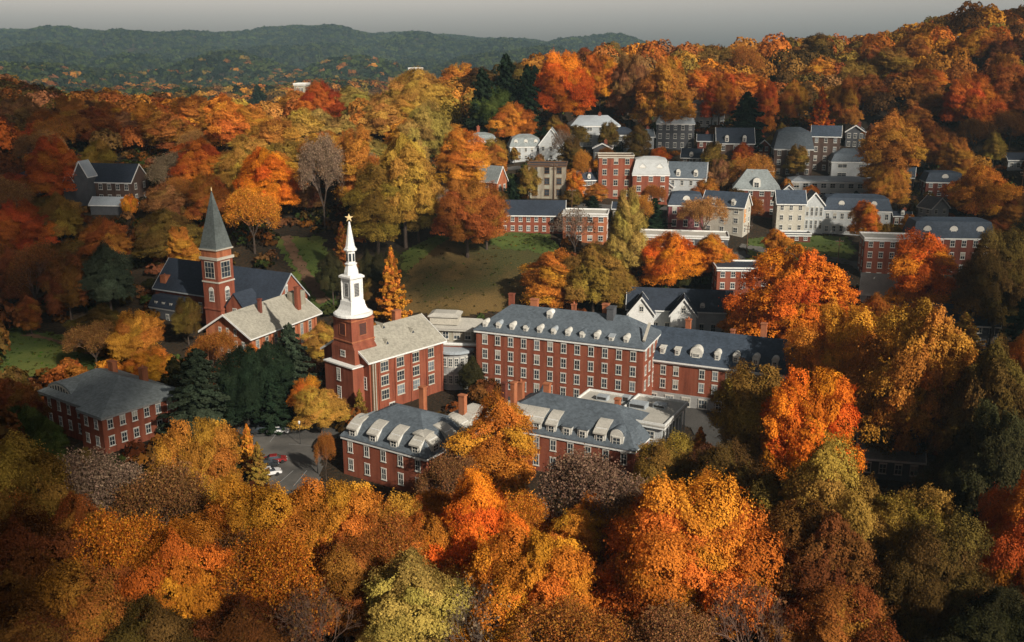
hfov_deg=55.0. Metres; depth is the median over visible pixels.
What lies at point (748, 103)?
pine tree
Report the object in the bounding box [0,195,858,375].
grass
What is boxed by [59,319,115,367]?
bare tree
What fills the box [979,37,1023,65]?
round tree
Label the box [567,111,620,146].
hip house
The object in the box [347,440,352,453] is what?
window
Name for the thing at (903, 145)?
tall tree
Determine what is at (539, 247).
lawn
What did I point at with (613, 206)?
stone cottage
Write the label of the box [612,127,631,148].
dark annex
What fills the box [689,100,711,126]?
arched house
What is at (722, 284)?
window
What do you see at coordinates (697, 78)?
round tree
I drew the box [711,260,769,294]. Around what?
narrow brick house
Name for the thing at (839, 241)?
utility pole
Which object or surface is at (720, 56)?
round tree
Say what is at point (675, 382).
window
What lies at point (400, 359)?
window
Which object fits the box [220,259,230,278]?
window
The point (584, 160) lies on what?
round tree
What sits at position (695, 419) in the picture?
road
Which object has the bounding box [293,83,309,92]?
distant building
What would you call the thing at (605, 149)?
bare tree
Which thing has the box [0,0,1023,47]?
sky
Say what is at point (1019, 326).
pine tree
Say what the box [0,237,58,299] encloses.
bare tree
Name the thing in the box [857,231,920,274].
flat roofed block
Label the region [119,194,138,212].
bush
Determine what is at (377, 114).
round tree
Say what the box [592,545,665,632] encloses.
round tree
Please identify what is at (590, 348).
window
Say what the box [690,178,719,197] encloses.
round tree
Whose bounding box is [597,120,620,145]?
round tree
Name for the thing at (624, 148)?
grey townhouse
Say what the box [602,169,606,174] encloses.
window
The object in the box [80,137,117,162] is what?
round tree
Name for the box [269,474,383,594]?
maple tree
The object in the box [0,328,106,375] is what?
lawn
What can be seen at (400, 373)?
window
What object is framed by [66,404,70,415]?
window
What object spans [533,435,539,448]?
window
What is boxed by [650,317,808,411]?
navy roofed range
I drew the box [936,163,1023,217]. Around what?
broad tree
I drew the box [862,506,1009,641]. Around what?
round tree
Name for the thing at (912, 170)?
dark gabled house
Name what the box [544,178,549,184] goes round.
window
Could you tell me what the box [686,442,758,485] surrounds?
tall tree
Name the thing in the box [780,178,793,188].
round tree
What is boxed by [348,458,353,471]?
window
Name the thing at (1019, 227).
round tree
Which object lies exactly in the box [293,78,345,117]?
round tree
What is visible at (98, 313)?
tall tree
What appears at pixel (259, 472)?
conical tree
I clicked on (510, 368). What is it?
window
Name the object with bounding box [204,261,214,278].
window
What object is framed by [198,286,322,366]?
pale roofed hall
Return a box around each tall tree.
[9,293,41,333]
[21,133,81,196]
[25,415,70,467]
[29,194,82,217]
[43,95,88,142]
[50,490,117,586]
[63,303,120,354]
[93,100,122,113]
[109,111,141,129]
[163,226,200,260]
[210,145,256,174]
[220,135,270,154]
[234,105,268,136]
[251,149,300,189]
[252,340,297,409]
[299,320,333,358]
[302,130,340,143]
[331,124,379,221]
[333,85,369,115]
[339,161,405,253]
[354,545,479,641]
[365,139,389,162]
[384,97,415,120]
[399,179,438,240]
[432,126,491,189]
[440,388,539,503]
[456,66,497,93]
[467,180,511,249]
[487,143,507,171]
[515,247,587,307]
[546,115,563,132]
[556,137,584,170]
[558,47,592,75]
[566,168,575,189]
[567,172,586,196]
[584,183,608,201]
[600,41,624,62]
[605,185,648,268]
[622,124,651,158]
[686,64,724,80]
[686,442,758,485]
[699,141,727,170]
[705,125,719,139]
[707,357,793,467]
[754,77,779,132]
[782,143,809,175]
[803,185,819,196]
[853,107,929,188]
[864,46,916,80]
[882,227,959,312]
[898,214,913,229]
[917,68,950,87]
[917,126,960,151]
[919,123,949,164]
[935,135,974,175]
[949,199,981,216]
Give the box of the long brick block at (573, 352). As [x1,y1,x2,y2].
[473,293,661,396]
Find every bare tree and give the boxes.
[0,175,36,206]
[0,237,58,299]
[0,487,45,528]
[11,128,68,157]
[26,107,57,122]
[30,459,99,513]
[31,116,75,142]
[37,445,151,565]
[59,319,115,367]
[97,455,214,570]
[144,150,181,184]
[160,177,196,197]
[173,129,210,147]
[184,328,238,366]
[196,526,274,636]
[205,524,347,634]
[268,577,363,641]
[296,130,347,232]
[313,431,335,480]
[413,449,482,504]
[432,166,449,184]
[436,187,448,200]
[439,568,515,641]
[504,595,633,641]
[534,443,657,539]
[548,205,597,251]
[550,130,579,159]
[554,123,570,138]
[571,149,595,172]
[591,491,643,570]
[595,147,613,159]
[616,591,719,641]
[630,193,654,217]
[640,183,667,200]
[676,195,730,229]
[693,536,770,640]
[697,574,804,641]
[728,43,764,75]
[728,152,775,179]
[750,194,764,228]
[895,141,928,163]
[954,116,1000,151]
[990,108,1023,149]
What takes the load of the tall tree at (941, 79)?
on the ground at (174, 343)
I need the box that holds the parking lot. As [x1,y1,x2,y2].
[253,424,324,492]
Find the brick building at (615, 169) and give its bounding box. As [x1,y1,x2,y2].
[597,152,634,199]
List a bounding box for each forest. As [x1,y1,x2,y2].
[0,23,668,88]
[0,77,389,109]
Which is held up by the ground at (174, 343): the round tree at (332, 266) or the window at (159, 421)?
the round tree at (332, 266)
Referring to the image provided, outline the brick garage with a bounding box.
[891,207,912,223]
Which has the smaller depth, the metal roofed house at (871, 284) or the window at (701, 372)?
the window at (701, 372)
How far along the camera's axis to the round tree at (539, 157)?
357.17 m
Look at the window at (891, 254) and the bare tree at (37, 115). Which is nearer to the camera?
the window at (891, 254)
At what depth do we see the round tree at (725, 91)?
427.87 m
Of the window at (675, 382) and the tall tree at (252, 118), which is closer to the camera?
the window at (675, 382)
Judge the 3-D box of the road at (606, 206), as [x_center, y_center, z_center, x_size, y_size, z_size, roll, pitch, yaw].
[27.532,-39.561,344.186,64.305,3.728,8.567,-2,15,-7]
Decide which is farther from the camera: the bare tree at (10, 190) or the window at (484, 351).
the bare tree at (10, 190)
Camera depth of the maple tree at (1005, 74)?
411.44 m
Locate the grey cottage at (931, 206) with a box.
[916,195,950,216]
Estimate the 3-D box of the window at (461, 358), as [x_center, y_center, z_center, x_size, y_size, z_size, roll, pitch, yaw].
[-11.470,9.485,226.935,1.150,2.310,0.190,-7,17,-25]
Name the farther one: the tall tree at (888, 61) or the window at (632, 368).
the tall tree at (888, 61)
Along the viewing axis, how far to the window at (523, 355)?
219.87 m
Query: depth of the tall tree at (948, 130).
397.56 m
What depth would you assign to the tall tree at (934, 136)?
387.47 m
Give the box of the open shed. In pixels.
[88,196,138,214]
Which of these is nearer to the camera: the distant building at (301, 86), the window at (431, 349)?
the window at (431, 349)
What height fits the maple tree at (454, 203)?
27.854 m
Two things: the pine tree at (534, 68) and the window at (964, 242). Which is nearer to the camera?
the window at (964, 242)
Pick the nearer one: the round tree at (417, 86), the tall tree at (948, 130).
the tall tree at (948, 130)
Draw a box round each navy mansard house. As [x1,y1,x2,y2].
[703,190,752,236]
[902,216,993,274]
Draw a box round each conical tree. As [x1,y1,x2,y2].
[236,423,255,473]
[245,441,271,485]
[333,221,346,266]
[353,389,367,412]
[373,247,412,320]
[688,426,709,460]
[804,86,834,131]
[948,311,986,355]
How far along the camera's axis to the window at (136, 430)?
196.08 m
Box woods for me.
[0,0,1023,637]
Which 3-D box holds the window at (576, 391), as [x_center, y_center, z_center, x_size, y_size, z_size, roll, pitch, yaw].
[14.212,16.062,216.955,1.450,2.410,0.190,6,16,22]
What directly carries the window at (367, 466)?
in the mansard hall at (397, 446)
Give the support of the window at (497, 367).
in the long brick block at (573, 352)
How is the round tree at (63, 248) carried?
on the ground at (174, 343)
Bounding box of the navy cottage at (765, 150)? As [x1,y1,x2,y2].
[754,136,770,159]
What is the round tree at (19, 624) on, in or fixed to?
on the ground at (174, 343)
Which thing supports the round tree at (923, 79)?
on the ground at (174, 343)
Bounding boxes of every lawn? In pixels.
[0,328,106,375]
[274,236,339,314]
[379,235,555,315]
[396,235,449,272]
[481,232,558,253]
[747,235,856,261]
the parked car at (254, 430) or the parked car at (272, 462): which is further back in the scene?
the parked car at (254, 430)
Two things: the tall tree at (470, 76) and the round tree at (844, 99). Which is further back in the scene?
the tall tree at (470, 76)
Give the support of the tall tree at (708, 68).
on the ground at (174, 343)
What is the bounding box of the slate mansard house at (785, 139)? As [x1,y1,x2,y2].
[771,127,813,175]
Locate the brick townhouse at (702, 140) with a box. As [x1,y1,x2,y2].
[696,130,713,149]
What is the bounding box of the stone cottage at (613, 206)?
[611,199,625,217]
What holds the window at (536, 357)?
in the long brick block at (573, 352)
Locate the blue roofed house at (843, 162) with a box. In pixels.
[828,148,872,177]
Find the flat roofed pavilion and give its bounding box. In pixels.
[641,229,729,247]
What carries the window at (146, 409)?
in the hip roofed hall at (112, 407)
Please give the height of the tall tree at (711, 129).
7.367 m
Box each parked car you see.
[251,425,266,434]
[263,457,278,466]
[264,453,286,462]
[265,466,281,475]
[266,426,289,433]
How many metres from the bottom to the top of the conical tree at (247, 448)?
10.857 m
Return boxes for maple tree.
[0,425,113,557]
[146,414,252,533]
[171,471,325,611]
[229,146,304,227]
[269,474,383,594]
[292,133,339,185]
[369,131,444,247]
[414,464,535,586]
[428,176,504,257]
[444,517,602,641]
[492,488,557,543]
[532,49,597,121]
[590,462,789,641]
[605,48,650,127]
[628,56,696,123]
[718,242,876,339]
[738,496,902,641]
[751,426,899,591]
[757,364,867,484]
[783,293,886,412]
[840,297,978,453]
[926,333,1023,463]
[927,396,1023,540]
[950,224,1023,347]
[961,470,1023,599]
[982,48,1023,131]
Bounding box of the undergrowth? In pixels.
[0,35,1023,641]
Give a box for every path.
[20,333,112,357]
[281,235,330,303]
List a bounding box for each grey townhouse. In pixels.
[622,134,632,152]
[644,125,655,149]
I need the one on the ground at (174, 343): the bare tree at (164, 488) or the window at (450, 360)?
the bare tree at (164, 488)
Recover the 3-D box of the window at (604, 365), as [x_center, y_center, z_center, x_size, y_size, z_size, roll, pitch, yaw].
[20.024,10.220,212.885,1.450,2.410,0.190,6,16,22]
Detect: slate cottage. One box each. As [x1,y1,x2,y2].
[668,182,674,195]
[781,183,794,189]
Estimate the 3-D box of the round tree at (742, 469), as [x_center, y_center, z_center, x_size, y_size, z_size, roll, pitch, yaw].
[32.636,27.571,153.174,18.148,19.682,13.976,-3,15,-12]
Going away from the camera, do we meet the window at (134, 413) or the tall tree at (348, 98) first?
the window at (134, 413)
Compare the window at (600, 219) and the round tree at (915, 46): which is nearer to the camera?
the window at (600, 219)
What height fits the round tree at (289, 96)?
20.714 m
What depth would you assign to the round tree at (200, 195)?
324.58 m
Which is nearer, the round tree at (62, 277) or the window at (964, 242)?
the round tree at (62, 277)
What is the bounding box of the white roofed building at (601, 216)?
[562,208,608,244]
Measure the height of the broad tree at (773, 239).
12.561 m
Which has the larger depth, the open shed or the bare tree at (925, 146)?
the bare tree at (925, 146)
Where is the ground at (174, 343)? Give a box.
[0,31,1023,641]
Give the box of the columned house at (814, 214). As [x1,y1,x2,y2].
[804,189,825,233]
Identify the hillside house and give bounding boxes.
[712,111,724,124]
[845,121,866,147]
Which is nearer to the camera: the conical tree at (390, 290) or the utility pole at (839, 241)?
the conical tree at (390, 290)
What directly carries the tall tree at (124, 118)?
on the ground at (174, 343)
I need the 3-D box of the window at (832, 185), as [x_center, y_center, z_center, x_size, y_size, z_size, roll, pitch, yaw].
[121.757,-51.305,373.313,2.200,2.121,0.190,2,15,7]
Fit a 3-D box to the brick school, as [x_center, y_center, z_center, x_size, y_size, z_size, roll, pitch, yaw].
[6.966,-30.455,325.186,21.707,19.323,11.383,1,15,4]
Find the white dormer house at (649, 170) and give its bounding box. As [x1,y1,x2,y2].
[632,156,669,204]
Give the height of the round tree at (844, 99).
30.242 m
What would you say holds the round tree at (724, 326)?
on the ground at (174, 343)
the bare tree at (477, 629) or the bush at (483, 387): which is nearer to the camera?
the bare tree at (477, 629)
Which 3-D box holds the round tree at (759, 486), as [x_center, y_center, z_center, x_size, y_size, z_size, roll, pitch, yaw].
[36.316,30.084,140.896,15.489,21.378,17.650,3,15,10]
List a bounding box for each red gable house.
[479,165,508,191]
[732,169,780,217]
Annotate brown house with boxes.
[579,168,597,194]
[680,148,703,161]
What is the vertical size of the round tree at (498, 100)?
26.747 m
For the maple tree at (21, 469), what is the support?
on the ground at (174, 343)
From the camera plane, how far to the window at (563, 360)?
216.38 m
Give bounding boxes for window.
[47,397,51,407]
[56,400,60,411]
[58,416,62,426]
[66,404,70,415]
[68,419,72,430]
[83,415,88,426]
[85,432,90,442]
[93,419,98,429]
[95,436,100,446]
[106,417,113,429]
[108,434,115,446]
[119,414,126,425]
[121,430,128,442]
[131,410,137,421]
[133,426,140,438]
[143,406,149,417]
[145,422,151,434]
[155,402,161,413]
[156,419,163,429]
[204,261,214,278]
[209,287,214,301]
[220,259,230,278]
[225,286,229,300]
[274,332,277,344]
[300,323,304,342]
[308,319,311,337]
[336,367,340,380]
[337,385,341,398]
[340,349,344,356]
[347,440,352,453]
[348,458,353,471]
[363,445,368,457]
[364,377,366,389]
[364,462,370,475]
[380,360,388,372]
[380,449,386,462]
[381,374,389,386]
[381,388,389,400]
[381,467,386,480]
[396,355,404,367]
[397,369,404,381]
[397,382,404,395]
[397,454,403,467]
[398,472,403,485]
[412,351,418,362]
[413,364,419,376]
[413,378,419,390]
[414,459,420,472]
[428,346,433,358]
[428,360,433,371]
[428,373,434,384]
[442,331,448,339]
[444,357,446,366]
[444,374,447,383]
[448,358,452,367]
[448,375,452,384]
[453,331,459,339]
[454,358,458,367]
[460,357,463,366]
[464,332,470,339]
[482,334,487,344]
[482,348,487,358]
[482,362,487,372]
[495,335,500,345]
[495,350,500,360]
[495,364,500,374]
[507,351,513,361]
[507,366,513,376]
[508,337,513,347]
[520,338,526,348]
[520,367,525,377]
[521,353,526,363]
[533,354,539,365]
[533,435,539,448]
[533,454,538,465]
[534,340,539,350]
[534,369,539,379]
[534,383,538,391]
[544,167,549,173]
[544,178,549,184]
[544,189,549,195]
[547,341,552,351]
[547,356,552,366]
[547,371,552,381]
[549,439,556,451]
[556,178,561,184]
[556,189,561,195]
[557,167,561,173]
[560,358,566,368]
[560,372,565,383]
[560,386,565,395]
[561,343,566,353]
[567,442,573,453]
[573,374,579,384]
[573,388,579,396]
[574,344,579,355]
[574,359,579,370]
[584,445,590,454]
[587,235,592,240]
[587,361,593,371]
[587,376,593,386]
[588,346,593,356]
[598,217,603,222]
[598,226,603,231]
[601,377,606,388]
[602,158,606,164]
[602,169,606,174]
[602,179,606,185]
[602,347,607,358]
[602,363,607,373]
[602,448,608,460]
[613,158,618,164]
[613,179,617,185]
[615,349,621,360]
[615,364,621,375]
[615,379,620,390]
[620,452,626,465]
[625,158,629,164]
[629,366,635,377]
[629,381,635,392]
[630,351,636,361]
[639,304,643,311]
[646,429,654,439]
[659,378,665,387]
[660,364,665,374]
[665,394,673,398]
[671,219,676,226]
[672,207,676,213]
[672,379,678,389]
[673,366,678,376]
[681,305,685,313]
[681,396,689,407]
[683,219,687,226]
[698,383,704,393]
[698,399,707,409]
[699,323,703,329]
[699,369,704,379]
[710,324,715,331]
[711,384,717,394]
[712,371,717,381]
[715,401,723,411]
[720,271,725,277]
[720,282,724,288]
[730,271,735,277]
[730,282,734,288]
[821,183,826,188]
[830,183,835,188]
[837,172,846,175]
[838,164,846,167]
[839,183,844,188]
[848,183,853,188]
[857,183,862,188]
[863,461,871,472]
[867,251,872,257]
[877,262,882,268]
[878,462,886,473]
[889,252,894,258]
[893,464,902,475]
[909,465,918,476]
[950,240,954,246]
[959,252,965,259]
[961,240,966,246]
[973,240,978,247]
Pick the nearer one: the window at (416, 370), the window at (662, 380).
the window at (662, 380)
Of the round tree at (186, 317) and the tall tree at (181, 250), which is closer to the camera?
the round tree at (186, 317)
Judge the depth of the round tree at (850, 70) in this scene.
496.45 m
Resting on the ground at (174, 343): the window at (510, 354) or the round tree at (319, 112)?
the round tree at (319, 112)
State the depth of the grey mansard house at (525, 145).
387.51 m
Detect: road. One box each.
[236,423,344,439]
[476,392,734,446]
[507,166,594,173]
[566,202,666,211]
[635,251,753,259]
[739,244,859,272]
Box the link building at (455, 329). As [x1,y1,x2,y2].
[428,309,483,389]
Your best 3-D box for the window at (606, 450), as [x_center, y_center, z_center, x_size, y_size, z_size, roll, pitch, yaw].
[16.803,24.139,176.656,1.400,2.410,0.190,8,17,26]
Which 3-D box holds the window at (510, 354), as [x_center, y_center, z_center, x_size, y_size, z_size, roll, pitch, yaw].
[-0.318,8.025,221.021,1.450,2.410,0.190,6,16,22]
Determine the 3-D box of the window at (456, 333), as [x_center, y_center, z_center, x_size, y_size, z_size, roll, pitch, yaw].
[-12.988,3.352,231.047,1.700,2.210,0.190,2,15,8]
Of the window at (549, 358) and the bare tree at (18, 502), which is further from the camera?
the window at (549, 358)
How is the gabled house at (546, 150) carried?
on the ground at (174, 343)
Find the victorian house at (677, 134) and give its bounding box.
[655,114,695,149]
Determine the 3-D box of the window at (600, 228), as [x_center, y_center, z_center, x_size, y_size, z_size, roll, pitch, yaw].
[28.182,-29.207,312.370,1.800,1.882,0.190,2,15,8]
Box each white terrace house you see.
[668,161,707,190]
[822,193,891,235]
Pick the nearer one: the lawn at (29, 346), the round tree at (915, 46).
the lawn at (29, 346)
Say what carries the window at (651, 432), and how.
in the long mansard hall at (619, 426)
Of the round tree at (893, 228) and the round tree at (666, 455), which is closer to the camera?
the round tree at (666, 455)
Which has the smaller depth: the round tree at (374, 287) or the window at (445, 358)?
the window at (445, 358)
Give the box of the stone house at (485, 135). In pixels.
[466,125,495,150]
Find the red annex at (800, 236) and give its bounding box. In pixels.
[780,230,811,241]
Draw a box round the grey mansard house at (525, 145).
[507,134,539,162]
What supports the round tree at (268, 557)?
on the ground at (174, 343)
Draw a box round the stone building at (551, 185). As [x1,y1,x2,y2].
[527,161,567,199]
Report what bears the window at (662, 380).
in the navy roofed range
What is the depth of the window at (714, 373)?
212.74 m
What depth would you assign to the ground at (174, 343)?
312.70 m
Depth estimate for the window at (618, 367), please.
211.73 m
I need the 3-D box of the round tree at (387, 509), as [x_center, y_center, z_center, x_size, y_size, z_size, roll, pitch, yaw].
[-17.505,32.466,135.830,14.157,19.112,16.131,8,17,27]
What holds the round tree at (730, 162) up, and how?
on the ground at (174, 343)
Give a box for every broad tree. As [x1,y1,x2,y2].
[760,228,794,251]
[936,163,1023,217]
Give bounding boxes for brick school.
[501,200,565,233]
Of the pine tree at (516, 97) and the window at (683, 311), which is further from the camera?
the pine tree at (516, 97)
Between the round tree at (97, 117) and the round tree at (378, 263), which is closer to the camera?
the round tree at (378, 263)
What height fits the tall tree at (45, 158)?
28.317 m
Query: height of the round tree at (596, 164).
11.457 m
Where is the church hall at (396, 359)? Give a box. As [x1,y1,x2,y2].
[320,214,446,412]
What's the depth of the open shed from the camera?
346.80 m
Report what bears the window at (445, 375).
in the link building at (455, 329)
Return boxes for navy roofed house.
[772,190,806,231]
[932,303,1001,346]
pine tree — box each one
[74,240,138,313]
[155,348,243,440]
[160,356,185,420]
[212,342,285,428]
[248,84,266,104]
[253,378,296,434]
[271,322,321,410]
[460,67,499,139]
[461,113,476,132]
[491,53,521,113]
[504,179,519,199]
[512,92,520,103]
[514,64,546,137]
[531,65,539,80]
[539,126,546,136]
[585,195,601,207]
[641,198,672,228]
[724,91,770,153]
[1005,298,1023,345]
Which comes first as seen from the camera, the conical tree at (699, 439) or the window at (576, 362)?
the conical tree at (699, 439)
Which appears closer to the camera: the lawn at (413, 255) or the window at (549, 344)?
the window at (549, 344)
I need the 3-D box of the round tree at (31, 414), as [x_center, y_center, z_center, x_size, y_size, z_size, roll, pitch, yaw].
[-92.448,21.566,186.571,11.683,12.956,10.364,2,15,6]
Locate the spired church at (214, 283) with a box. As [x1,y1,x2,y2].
[148,188,309,324]
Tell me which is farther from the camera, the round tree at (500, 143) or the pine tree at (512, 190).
the round tree at (500, 143)
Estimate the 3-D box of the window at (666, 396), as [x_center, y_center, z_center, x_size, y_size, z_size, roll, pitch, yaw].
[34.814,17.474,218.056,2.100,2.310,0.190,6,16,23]
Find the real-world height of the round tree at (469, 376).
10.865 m
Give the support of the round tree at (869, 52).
on the ground at (174, 343)
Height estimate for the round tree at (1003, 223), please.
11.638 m
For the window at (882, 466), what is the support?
in the slate roofed house at (902, 465)
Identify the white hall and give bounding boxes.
[787,175,867,198]
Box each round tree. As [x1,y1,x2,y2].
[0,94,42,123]
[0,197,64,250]
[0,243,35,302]
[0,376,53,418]
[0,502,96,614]
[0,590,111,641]
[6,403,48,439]
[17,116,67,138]
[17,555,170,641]
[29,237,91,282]
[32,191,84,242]
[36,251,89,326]
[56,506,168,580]
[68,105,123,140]
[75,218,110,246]
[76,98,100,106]
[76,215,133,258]
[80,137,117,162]
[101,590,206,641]
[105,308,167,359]
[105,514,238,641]
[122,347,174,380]
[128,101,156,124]
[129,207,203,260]
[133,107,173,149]
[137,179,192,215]
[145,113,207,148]
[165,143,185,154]
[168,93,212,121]
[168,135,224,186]
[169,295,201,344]
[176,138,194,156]
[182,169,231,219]
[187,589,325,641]
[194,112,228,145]
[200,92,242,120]
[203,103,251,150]
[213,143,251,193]
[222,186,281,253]
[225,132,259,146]
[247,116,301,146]
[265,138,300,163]
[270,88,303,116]
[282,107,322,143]
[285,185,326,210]
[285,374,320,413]
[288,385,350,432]
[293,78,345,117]
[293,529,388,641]
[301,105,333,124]
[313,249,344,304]
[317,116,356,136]
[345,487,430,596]
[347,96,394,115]
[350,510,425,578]
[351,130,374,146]
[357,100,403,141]
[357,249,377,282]
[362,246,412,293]
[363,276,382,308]
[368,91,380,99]
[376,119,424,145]
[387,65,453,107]
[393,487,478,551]
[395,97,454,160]
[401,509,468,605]
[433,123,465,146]
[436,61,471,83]
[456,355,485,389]
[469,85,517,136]
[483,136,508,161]
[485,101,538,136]
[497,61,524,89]
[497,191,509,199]
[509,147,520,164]
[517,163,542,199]
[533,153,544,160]
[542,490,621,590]
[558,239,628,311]
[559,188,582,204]
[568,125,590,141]
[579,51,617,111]
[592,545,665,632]
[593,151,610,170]
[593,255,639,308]
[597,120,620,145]
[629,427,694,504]
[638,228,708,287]
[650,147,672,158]
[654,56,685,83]
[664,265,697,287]
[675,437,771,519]
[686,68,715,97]
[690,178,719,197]
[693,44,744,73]
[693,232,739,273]
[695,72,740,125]
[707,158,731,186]
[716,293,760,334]
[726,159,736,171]
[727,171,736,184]
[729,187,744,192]
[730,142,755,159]
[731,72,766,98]
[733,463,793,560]
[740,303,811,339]
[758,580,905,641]
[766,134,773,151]
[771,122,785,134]
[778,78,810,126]
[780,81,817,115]
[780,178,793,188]
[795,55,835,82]
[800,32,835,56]
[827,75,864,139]
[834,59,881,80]
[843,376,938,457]
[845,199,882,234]
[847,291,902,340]
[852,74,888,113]
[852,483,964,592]
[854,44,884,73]
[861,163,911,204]
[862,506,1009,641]
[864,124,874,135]
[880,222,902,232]
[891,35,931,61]
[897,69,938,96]
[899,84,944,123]
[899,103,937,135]
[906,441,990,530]
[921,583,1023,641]
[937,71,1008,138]
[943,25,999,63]
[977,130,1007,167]
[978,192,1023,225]
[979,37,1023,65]
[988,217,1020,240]
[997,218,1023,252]
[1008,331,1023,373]
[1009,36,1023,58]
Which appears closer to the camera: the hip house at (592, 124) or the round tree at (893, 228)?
the round tree at (893, 228)
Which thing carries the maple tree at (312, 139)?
on the ground at (174, 343)
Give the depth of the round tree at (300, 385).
205.78 m
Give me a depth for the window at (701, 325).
267.81 m
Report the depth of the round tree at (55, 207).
317.16 m
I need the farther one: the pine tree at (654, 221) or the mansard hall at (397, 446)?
the pine tree at (654, 221)
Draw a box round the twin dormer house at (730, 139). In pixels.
[713,127,755,161]
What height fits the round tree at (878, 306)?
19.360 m
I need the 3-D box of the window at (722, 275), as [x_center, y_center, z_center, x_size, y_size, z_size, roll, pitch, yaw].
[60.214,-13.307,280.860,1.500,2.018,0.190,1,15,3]
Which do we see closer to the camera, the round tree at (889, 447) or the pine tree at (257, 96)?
the round tree at (889, 447)
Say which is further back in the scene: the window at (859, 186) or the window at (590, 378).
the window at (859, 186)
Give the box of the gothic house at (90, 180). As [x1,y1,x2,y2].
[63,159,149,206]
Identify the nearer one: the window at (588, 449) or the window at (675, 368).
the window at (588, 449)
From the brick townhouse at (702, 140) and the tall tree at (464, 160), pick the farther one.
the brick townhouse at (702, 140)
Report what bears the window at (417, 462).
in the mansard hall at (397, 446)
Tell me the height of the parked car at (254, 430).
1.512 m
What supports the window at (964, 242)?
in the navy mansard house at (959, 235)
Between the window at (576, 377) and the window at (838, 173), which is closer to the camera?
the window at (576, 377)
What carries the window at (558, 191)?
in the stone building at (551, 185)
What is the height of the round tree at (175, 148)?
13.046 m
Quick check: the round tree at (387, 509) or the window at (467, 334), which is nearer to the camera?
the round tree at (387, 509)
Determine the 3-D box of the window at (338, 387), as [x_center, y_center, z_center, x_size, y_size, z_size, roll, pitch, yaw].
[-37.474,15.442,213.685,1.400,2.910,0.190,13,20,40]
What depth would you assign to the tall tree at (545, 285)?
273.75 m
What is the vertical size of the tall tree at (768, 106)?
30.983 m
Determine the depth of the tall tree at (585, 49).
569.65 m
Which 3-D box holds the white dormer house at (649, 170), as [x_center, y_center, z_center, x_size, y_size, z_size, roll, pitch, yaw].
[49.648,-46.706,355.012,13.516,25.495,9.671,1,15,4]
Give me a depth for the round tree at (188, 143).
376.73 m
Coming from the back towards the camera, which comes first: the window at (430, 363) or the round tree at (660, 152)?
the round tree at (660, 152)
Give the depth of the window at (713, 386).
213.47 m
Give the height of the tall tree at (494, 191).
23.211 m
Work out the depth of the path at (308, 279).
305.02 m
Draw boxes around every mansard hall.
[339,380,523,494]
[508,378,687,482]
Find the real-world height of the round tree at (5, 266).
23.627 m
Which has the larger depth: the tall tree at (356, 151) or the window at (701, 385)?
the tall tree at (356, 151)
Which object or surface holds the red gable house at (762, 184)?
on the ground at (174, 343)
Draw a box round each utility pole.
[551,162,557,198]
[744,223,751,253]
[835,239,843,265]
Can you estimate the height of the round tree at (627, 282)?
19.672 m
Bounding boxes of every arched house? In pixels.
[16,171,40,194]
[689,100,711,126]
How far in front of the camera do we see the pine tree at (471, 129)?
405.56 m
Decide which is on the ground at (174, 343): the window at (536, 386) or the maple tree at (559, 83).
the maple tree at (559, 83)
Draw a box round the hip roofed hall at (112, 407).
[37,359,177,453]
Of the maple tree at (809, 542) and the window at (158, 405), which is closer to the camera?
the maple tree at (809, 542)
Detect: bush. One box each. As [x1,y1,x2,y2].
[1,366,30,386]
[40,357,89,382]
[94,358,127,371]
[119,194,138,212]
[467,378,500,404]
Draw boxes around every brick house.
[667,190,702,229]
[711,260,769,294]
[811,125,842,171]
[919,170,961,196]
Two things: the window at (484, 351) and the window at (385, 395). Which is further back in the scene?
the window at (484, 351)
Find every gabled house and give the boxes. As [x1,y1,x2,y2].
[538,127,562,160]
[592,139,613,159]
[625,287,733,331]
[907,167,916,189]
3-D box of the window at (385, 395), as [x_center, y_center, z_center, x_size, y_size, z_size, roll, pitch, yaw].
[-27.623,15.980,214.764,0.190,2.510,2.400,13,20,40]
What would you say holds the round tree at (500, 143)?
on the ground at (174, 343)
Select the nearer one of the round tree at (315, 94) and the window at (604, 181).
the window at (604, 181)
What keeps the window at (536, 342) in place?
in the long brick block at (573, 352)
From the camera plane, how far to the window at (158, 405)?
199.36 m
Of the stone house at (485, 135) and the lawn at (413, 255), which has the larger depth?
the stone house at (485, 135)
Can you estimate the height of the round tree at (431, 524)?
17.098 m
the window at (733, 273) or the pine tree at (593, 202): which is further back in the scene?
the pine tree at (593, 202)
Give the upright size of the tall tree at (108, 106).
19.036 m
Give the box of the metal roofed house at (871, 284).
[859,272,909,311]
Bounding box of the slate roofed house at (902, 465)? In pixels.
[852,429,926,481]
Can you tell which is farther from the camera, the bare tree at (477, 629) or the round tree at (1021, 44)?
the round tree at (1021, 44)
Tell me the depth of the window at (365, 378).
211.81 m
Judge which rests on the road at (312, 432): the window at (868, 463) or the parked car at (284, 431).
the parked car at (284, 431)
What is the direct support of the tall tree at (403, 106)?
on the ground at (174, 343)
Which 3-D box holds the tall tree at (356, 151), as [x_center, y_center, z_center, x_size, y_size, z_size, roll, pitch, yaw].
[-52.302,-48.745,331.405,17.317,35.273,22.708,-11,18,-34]
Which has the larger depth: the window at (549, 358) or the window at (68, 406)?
the window at (549, 358)

